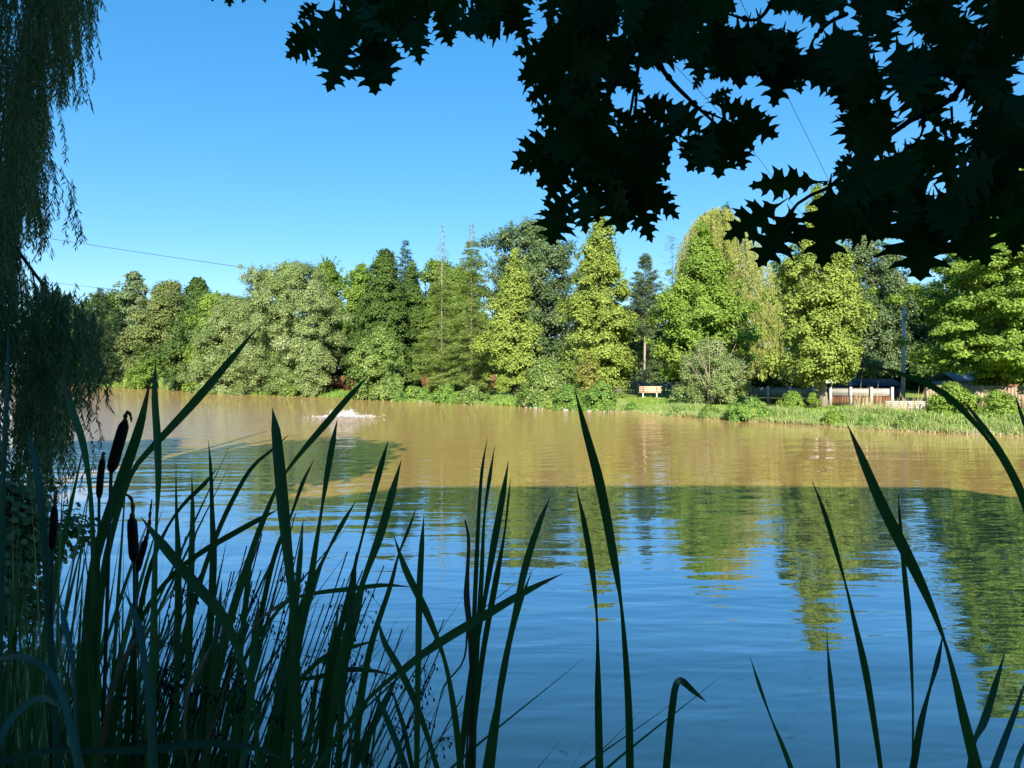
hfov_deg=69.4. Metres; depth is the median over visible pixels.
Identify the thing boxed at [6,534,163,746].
cattail plant
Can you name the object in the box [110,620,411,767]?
cattail plant
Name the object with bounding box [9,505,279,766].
cattail plant
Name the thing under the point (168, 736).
cattail plant
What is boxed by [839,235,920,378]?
maple tree
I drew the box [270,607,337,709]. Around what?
cattail plant
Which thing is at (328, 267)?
maple tree
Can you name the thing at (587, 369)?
yellow bush
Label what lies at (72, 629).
cattail plant
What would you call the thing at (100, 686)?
cattail plant
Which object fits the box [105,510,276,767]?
cattail plant
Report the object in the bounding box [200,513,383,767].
rush clump
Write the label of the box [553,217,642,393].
linden tree
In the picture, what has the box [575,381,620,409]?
goldenrod clump
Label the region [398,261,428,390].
linden tree
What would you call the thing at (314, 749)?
cattail plant
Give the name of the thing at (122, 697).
rush clump
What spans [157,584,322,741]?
cattail plant
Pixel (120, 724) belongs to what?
cattail plant
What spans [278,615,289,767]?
cattail plant
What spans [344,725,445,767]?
cattail plant
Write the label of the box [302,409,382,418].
pond fountain
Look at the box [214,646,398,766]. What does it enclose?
cattail plant
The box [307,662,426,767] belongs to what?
cattail plant
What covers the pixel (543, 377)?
bush
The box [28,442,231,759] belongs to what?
cattail plant
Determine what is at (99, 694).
cattail plant
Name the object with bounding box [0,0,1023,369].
sky
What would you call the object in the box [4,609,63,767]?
cattail plant
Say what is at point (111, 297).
background tree
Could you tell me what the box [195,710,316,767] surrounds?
cattail plant
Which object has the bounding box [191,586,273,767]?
cattail plant
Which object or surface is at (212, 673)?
cattail plant
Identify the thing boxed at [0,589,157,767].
cattail plant
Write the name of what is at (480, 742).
cattail plant
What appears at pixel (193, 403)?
cattail plant
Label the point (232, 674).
cattail plant
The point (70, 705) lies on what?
cattail plant
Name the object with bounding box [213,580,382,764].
cattail plant
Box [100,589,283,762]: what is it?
cattail plant
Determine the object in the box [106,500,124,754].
cattail plant
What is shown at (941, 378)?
garden shed
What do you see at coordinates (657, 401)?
lawn grass
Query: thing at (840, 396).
garden railing
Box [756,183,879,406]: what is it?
linden tree
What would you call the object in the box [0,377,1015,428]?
ground
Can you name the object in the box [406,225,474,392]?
larch tree
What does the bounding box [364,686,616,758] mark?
cattail plant
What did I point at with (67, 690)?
cattail plant
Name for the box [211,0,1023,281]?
oak tree
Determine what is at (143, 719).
cattail plant
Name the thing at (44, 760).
cattail plant
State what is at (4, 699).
cattail plant
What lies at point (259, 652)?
cattail plant
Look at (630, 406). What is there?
bank weed
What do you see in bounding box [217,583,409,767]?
cattail plant
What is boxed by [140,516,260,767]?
cattail plant
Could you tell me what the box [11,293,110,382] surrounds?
background tree
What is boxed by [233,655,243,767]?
cattail plant
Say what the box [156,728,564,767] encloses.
cattail plant
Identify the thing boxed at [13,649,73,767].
cattail plant
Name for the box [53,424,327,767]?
cattail plant
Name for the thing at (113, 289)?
overhead wire
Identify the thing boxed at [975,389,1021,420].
leafy weed
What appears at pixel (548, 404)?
lime weed
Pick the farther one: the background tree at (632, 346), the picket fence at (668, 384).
the background tree at (632, 346)
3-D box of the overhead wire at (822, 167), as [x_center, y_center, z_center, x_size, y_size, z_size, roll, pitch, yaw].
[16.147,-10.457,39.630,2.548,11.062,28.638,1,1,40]
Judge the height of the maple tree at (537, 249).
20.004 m
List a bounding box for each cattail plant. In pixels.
[0,327,99,767]
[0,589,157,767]
[0,739,281,766]
[3,434,123,767]
[3,475,163,744]
[3,511,167,733]
[3,544,24,767]
[3,568,29,693]
[3,595,13,767]
[4,524,231,747]
[4,528,534,764]
[4,586,330,767]
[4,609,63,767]
[5,563,286,767]
[6,502,400,767]
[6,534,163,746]
[6,578,10,757]
[6,598,191,757]
[6,729,253,767]
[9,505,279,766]
[11,539,262,742]
[12,491,15,767]
[12,558,197,767]
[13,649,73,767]
[15,517,227,744]
[16,508,204,766]
[16,586,158,758]
[16,641,167,767]
[17,506,243,767]
[17,516,328,742]
[17,520,352,767]
[17,565,174,762]
[17,598,169,767]
[17,650,390,767]
[18,606,59,767]
[19,556,168,749]
[20,622,197,767]
[23,546,66,767]
[23,619,171,731]
[27,574,280,767]
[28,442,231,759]
[28,451,171,767]
[30,526,349,763]
[32,598,145,767]
[37,667,99,767]
[41,457,229,767]
[44,542,226,722]
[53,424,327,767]
[54,591,637,767]
[54,595,302,701]
[59,590,236,766]
[59,646,171,763]
[59,655,603,767]
[61,447,144,735]
[62,648,181,767]
[64,517,293,753]
[65,510,152,767]
[67,541,209,742]
[68,544,127,767]
[72,549,668,767]
[78,359,161,767]
[78,572,493,760]
[80,518,279,703]
[81,592,99,767]
[84,326,258,767]
[92,671,451,755]
[99,589,353,767]
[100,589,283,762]
[104,591,582,767]
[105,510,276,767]
[105,570,230,758]
[105,632,270,762]
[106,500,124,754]
[108,601,723,767]
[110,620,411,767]
[111,506,316,764]
[122,440,216,767]
[123,654,276,739]
[124,634,168,734]
[129,597,247,756]
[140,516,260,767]
[144,603,146,767]
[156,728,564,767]
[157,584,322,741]
[159,609,373,766]
[160,435,313,767]
[170,581,431,767]
[181,557,286,757]
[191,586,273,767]
[191,627,201,764]
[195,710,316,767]
[198,607,275,729]
[202,582,221,767]
[207,376,368,767]
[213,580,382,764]
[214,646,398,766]
[215,604,464,767]
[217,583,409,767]
[229,563,251,767]
[229,721,659,767]
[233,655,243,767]
[239,600,258,767]
[252,643,414,767]
[260,561,323,767]
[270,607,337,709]
[271,408,337,767]
[271,647,282,767]
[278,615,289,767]
[288,527,302,681]
[304,665,318,767]
[306,604,339,767]
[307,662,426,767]
[313,574,561,767]
[317,442,401,767]
[331,659,412,767]
[334,590,363,726]
[335,551,356,767]
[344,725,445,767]
[350,507,463,767]
[350,619,439,767]
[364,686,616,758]
[367,596,463,761]
[424,519,475,767]
[456,437,510,767]
[482,496,550,767]
[574,388,633,767]
[663,677,705,767]
[750,658,792,767]
[812,481,882,767]
[847,424,981,767]
[867,365,1023,510]
[967,650,1023,767]
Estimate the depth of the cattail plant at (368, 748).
1.98 m
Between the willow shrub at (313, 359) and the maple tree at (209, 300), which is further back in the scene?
the maple tree at (209, 300)
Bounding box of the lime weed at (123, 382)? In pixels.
[113,377,130,387]
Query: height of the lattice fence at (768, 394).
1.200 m
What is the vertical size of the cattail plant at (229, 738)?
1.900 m
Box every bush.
[0,431,100,666]
[347,324,404,400]
[384,372,405,400]
[513,354,574,406]
[573,355,602,392]
[669,336,758,404]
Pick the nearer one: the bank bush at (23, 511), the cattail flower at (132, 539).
the cattail flower at (132, 539)
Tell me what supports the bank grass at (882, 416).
on the ground at (909, 398)
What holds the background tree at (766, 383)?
on the ground at (909, 398)
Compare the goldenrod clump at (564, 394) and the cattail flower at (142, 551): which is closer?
the cattail flower at (142, 551)
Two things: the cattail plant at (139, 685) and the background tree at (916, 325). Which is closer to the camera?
the cattail plant at (139, 685)
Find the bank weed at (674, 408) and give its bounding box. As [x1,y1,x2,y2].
[665,406,685,415]
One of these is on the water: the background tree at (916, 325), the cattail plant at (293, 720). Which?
the cattail plant at (293, 720)
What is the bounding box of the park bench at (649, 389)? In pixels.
[639,386,660,397]
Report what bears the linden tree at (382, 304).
on the ground at (909, 398)
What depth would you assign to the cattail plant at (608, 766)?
1.59 m
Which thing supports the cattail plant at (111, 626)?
on the ground at (909, 398)
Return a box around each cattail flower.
[48,491,57,767]
[96,451,105,667]
[101,410,131,767]
[123,494,138,767]
[131,500,152,767]
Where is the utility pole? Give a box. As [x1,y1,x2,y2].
[901,307,907,399]
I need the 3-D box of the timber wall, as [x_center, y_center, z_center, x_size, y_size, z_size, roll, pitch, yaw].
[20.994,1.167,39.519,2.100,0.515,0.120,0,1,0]
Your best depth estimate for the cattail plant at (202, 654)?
1.89 m
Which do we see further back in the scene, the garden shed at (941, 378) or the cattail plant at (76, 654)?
the garden shed at (941, 378)
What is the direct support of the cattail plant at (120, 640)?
in the water
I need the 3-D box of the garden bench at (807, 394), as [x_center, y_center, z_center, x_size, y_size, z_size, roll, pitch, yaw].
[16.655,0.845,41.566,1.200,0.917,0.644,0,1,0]
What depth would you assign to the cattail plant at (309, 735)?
1.52 m
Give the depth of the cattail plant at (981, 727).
1.37 m
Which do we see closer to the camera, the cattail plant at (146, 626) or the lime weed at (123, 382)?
the cattail plant at (146, 626)
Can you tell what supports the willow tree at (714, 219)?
on the ground at (909, 398)
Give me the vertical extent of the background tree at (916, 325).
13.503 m
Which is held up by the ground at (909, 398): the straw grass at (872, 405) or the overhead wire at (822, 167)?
the straw grass at (872, 405)
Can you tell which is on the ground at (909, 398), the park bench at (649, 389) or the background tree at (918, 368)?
the background tree at (918, 368)
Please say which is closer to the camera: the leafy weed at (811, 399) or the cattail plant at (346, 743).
the cattail plant at (346, 743)
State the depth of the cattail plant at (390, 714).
2.17 m
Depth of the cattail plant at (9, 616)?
2.05 m
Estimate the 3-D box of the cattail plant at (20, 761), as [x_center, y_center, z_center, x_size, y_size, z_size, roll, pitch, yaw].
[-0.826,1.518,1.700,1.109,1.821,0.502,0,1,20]
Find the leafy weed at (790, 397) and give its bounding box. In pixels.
[775,390,805,408]
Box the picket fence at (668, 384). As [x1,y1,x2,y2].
[663,382,685,394]
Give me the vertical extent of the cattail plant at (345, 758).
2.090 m
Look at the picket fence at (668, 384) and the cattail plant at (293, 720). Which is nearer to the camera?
the cattail plant at (293, 720)
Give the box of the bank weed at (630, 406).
[623,401,641,411]
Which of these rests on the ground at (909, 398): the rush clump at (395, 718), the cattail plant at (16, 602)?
the rush clump at (395, 718)
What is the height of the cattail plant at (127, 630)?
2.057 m
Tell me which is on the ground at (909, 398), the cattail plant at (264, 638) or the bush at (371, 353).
the bush at (371, 353)
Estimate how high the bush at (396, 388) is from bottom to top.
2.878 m
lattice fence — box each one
[745,386,814,404]
[829,387,893,404]
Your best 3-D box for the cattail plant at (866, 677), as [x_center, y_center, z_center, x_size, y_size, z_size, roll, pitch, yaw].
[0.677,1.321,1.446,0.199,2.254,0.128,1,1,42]
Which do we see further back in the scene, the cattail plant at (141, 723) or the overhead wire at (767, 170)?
the overhead wire at (767, 170)
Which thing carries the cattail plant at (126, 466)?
on the water
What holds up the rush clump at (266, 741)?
on the ground at (909, 398)
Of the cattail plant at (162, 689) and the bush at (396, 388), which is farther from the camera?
the bush at (396, 388)
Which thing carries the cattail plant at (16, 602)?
in the water
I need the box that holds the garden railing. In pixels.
[834,395,869,405]
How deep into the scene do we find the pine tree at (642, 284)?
73.46 m
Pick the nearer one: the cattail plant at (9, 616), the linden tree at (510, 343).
the cattail plant at (9, 616)
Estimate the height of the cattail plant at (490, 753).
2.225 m
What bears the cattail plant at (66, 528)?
in the water
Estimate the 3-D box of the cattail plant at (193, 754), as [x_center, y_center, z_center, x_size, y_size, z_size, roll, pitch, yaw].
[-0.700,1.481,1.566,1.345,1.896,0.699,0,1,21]
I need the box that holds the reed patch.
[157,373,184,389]
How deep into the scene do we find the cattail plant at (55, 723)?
1.31 m
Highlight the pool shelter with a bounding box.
[826,379,900,399]
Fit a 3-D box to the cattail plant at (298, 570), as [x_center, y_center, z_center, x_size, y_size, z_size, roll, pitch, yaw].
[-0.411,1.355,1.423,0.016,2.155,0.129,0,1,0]
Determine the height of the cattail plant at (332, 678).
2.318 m
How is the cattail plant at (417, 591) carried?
on the ground at (909, 398)
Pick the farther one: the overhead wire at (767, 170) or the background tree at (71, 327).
the background tree at (71, 327)
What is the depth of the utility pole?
49.88 m
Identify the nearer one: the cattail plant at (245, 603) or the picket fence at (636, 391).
the cattail plant at (245, 603)
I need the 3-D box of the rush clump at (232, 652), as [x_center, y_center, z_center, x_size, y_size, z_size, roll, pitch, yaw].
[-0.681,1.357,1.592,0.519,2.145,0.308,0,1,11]
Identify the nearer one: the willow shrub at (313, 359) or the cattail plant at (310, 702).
the cattail plant at (310, 702)
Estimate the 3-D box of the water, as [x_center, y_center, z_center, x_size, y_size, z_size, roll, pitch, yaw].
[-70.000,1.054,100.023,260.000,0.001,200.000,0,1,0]
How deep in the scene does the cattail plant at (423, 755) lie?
1.50 m
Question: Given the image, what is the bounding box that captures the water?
[0,386,1023,767]
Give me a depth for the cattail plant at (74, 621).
2.86 m
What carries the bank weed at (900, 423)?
on the ground at (909, 398)
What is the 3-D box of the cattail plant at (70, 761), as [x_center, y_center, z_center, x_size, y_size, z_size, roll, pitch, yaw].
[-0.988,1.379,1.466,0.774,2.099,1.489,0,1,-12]
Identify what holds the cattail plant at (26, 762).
on the ground at (909, 398)
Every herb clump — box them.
[389,385,432,400]
[425,384,460,403]
[455,384,490,403]
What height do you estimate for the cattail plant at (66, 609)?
2.256 m
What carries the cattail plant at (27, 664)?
in the water
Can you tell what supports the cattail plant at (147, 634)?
in the water
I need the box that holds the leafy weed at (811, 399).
[806,391,821,407]
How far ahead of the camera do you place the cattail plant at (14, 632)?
1.83 m
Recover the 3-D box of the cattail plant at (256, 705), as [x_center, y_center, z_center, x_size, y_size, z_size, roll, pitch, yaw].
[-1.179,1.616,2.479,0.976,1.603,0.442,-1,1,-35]
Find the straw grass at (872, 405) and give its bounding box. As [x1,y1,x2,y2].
[851,379,923,411]
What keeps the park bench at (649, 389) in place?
on the bench slab
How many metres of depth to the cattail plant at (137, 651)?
3.14 m
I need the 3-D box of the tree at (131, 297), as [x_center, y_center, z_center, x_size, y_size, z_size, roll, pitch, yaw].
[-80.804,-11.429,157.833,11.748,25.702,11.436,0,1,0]
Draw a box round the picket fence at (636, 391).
[610,381,662,394]
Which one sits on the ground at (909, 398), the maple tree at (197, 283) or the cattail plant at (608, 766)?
the maple tree at (197, 283)
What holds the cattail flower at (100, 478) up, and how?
on the ground at (909, 398)
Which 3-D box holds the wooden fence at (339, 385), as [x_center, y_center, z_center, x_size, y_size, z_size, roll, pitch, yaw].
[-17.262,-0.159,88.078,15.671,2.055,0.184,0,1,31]
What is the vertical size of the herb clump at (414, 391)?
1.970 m
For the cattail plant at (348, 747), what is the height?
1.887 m
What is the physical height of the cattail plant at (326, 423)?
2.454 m
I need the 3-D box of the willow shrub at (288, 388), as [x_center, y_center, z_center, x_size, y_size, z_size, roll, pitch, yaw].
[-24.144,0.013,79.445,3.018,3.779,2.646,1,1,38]
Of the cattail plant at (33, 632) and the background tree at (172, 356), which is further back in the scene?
the background tree at (172, 356)
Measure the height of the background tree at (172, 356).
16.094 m
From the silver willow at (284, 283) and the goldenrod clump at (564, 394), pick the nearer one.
the goldenrod clump at (564, 394)
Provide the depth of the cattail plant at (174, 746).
1.10 m
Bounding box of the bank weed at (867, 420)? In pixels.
[856,414,872,425]
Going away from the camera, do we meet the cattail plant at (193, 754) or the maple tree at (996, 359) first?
the cattail plant at (193, 754)
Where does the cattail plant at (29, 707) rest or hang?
on the ground at (909, 398)
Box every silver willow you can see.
[176,293,269,393]
[218,258,357,395]
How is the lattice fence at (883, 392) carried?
on the ground at (909, 398)
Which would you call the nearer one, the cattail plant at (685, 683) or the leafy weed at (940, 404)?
the cattail plant at (685, 683)
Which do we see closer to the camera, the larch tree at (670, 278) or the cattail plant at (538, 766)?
the cattail plant at (538, 766)
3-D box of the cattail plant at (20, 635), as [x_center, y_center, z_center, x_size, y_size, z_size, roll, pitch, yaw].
[-1.562,1.458,2.527,0.706,1.916,1.359,0,1,17]
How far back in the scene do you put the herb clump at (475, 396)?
59.07 m
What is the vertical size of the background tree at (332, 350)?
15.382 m
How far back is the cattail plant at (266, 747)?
1.29 m
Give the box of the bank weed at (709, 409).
[698,404,721,417]
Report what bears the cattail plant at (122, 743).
on the ground at (909, 398)
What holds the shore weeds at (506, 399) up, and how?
on the ground at (909, 398)
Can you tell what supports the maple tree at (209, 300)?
on the ground at (909, 398)
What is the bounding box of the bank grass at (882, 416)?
[609,399,1023,436]
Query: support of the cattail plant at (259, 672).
in the water
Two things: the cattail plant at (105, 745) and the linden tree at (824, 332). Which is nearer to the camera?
the cattail plant at (105, 745)
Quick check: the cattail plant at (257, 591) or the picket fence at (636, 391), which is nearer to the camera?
the cattail plant at (257, 591)
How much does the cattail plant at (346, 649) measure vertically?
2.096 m
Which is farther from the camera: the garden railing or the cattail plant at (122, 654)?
the garden railing
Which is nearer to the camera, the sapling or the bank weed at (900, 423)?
the bank weed at (900, 423)
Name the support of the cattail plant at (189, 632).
on the ground at (909, 398)
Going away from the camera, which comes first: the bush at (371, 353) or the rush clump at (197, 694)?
the rush clump at (197, 694)
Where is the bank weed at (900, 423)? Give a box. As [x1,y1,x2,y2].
[893,414,917,430]
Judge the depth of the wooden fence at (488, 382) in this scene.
78.98 m
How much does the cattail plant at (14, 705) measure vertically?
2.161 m
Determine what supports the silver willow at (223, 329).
on the ground at (909, 398)
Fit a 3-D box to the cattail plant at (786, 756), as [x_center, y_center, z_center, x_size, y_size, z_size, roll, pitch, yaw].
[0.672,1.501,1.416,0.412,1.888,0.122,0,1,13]
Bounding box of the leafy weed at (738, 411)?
[723,395,779,421]
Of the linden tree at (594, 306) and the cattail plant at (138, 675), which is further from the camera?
the linden tree at (594, 306)
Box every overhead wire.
[31,280,186,295]
[48,238,261,270]
[674,65,901,307]
[740,0,902,308]
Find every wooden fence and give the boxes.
[323,375,368,389]
[421,374,521,391]
[924,385,1023,408]
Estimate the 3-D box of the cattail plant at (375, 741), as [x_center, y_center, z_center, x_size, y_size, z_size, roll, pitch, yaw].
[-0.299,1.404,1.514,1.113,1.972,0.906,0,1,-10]
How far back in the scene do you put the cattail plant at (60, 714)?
1.88 m
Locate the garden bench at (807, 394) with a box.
[799,391,818,405]
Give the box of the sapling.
[490,375,510,394]
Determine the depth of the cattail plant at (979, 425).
1.42 m
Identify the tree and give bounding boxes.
[0,0,119,504]
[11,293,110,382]
[68,288,148,382]
[82,288,128,384]
[106,270,154,383]
[113,279,193,386]
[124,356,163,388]
[131,288,338,390]
[180,290,261,391]
[182,276,212,344]
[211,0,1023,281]
[288,295,580,387]
[312,254,347,385]
[334,261,375,375]
[340,248,419,389]
[395,240,421,302]
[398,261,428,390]
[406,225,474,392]
[411,257,493,390]
[426,222,496,392]
[469,244,545,396]
[477,215,583,389]
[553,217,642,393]
[555,303,803,388]
[623,251,663,385]
[629,320,666,387]
[642,219,766,393]
[657,236,678,385]
[672,207,788,381]
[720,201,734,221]
[744,253,879,388]
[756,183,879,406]
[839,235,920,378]
[844,276,958,391]
[883,168,1023,390]
[908,258,1023,385]
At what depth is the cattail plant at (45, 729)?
1.66 m
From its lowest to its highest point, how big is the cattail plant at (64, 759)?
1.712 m
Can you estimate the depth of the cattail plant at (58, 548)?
2.56 m
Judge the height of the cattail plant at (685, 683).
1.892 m
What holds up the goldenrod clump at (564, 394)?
on the ground at (909, 398)
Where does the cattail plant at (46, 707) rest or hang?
on the ground at (909, 398)
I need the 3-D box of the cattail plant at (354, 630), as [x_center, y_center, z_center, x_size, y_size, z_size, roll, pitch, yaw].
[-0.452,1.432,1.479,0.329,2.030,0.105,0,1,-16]
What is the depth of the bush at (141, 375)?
119.41 m
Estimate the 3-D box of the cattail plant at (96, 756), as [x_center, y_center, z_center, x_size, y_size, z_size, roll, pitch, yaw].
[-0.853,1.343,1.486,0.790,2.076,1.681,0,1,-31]
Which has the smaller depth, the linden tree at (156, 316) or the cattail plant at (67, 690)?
the cattail plant at (67, 690)
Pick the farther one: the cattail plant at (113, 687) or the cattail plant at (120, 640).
the cattail plant at (120, 640)
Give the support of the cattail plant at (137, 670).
on the ground at (909, 398)
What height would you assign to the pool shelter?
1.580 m
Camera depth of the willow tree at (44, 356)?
7.81 m
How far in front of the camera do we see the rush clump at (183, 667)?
1.62 m
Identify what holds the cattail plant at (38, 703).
on the water
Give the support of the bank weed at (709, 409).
on the ground at (909, 398)
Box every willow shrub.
[274,367,300,396]
[291,340,333,396]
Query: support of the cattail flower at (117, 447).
on the ground at (909, 398)
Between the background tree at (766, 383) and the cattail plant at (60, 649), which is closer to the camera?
the cattail plant at (60, 649)
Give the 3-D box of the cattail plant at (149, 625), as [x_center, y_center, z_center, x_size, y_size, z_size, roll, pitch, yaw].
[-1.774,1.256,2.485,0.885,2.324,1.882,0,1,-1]
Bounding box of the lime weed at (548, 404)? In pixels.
[543,399,553,409]
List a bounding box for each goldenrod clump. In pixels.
[549,384,586,410]
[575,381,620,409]
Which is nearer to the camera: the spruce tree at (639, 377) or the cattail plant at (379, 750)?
the cattail plant at (379, 750)
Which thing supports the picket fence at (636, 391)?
on the ground at (909, 398)
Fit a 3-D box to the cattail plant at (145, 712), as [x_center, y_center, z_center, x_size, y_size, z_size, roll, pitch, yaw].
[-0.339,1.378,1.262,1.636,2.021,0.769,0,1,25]
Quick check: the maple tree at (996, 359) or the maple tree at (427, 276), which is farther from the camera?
the maple tree at (427, 276)
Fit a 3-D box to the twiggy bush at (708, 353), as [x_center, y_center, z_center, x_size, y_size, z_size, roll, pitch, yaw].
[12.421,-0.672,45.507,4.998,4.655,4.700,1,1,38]
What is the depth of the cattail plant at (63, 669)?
1.70 m
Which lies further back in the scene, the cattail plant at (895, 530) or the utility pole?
the utility pole
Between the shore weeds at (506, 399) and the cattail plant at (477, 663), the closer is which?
the cattail plant at (477, 663)
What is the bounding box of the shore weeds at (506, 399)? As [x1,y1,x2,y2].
[95,383,618,411]
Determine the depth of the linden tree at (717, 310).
53.52 m
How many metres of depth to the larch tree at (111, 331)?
149.59 m
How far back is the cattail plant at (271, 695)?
2.66 m
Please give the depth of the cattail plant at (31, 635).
2.28 m
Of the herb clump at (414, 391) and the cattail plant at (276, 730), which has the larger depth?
the herb clump at (414, 391)
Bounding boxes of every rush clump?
[61,602,202,767]
[112,584,244,767]
[129,530,306,767]
[138,615,271,767]
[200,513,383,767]
[240,658,335,767]
[290,619,462,767]
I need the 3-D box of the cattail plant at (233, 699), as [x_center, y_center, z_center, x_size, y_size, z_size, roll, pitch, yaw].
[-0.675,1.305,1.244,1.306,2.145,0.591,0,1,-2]
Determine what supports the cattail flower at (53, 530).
on the ground at (909, 398)
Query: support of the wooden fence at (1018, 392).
on the ground at (909, 398)
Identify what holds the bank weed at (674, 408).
on the ground at (909, 398)
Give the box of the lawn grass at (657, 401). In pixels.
[614,396,1022,411]
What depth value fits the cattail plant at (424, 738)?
1.59 m
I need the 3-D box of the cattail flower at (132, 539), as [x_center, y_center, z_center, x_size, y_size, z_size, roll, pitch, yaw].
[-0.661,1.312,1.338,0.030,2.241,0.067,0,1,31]
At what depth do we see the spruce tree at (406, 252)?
89.63 m
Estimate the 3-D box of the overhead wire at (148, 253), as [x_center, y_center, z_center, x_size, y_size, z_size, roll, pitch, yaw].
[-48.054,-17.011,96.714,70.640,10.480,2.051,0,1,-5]
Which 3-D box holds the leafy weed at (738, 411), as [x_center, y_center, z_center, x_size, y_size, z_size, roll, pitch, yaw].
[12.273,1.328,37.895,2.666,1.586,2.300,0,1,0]
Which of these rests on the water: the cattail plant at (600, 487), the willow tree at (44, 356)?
the cattail plant at (600, 487)
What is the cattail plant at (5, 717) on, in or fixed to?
on the ground at (909, 398)
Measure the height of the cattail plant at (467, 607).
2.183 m
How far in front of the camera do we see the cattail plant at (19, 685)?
2.08 m
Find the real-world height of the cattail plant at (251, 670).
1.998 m
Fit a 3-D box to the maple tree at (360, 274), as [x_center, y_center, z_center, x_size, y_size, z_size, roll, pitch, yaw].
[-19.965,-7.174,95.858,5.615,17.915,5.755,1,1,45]
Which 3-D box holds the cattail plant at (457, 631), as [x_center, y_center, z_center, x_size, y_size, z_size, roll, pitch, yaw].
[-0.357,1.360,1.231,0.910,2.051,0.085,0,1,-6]
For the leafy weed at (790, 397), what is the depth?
38.54 m
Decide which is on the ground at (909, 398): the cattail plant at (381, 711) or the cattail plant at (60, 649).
the cattail plant at (381, 711)
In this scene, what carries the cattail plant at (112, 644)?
in the water
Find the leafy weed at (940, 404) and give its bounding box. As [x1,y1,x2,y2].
[919,381,982,415]
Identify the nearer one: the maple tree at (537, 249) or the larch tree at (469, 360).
the larch tree at (469, 360)
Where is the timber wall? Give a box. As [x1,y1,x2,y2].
[885,401,924,409]
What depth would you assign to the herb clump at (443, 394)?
60.84 m
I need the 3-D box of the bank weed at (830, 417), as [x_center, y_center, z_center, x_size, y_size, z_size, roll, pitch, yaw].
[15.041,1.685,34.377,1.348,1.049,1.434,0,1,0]
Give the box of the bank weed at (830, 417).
[821,410,850,426]
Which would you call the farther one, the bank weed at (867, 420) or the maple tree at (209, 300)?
the maple tree at (209, 300)
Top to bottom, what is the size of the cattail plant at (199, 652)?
2.065 m
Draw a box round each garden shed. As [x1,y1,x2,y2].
[927,372,983,400]
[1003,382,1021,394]

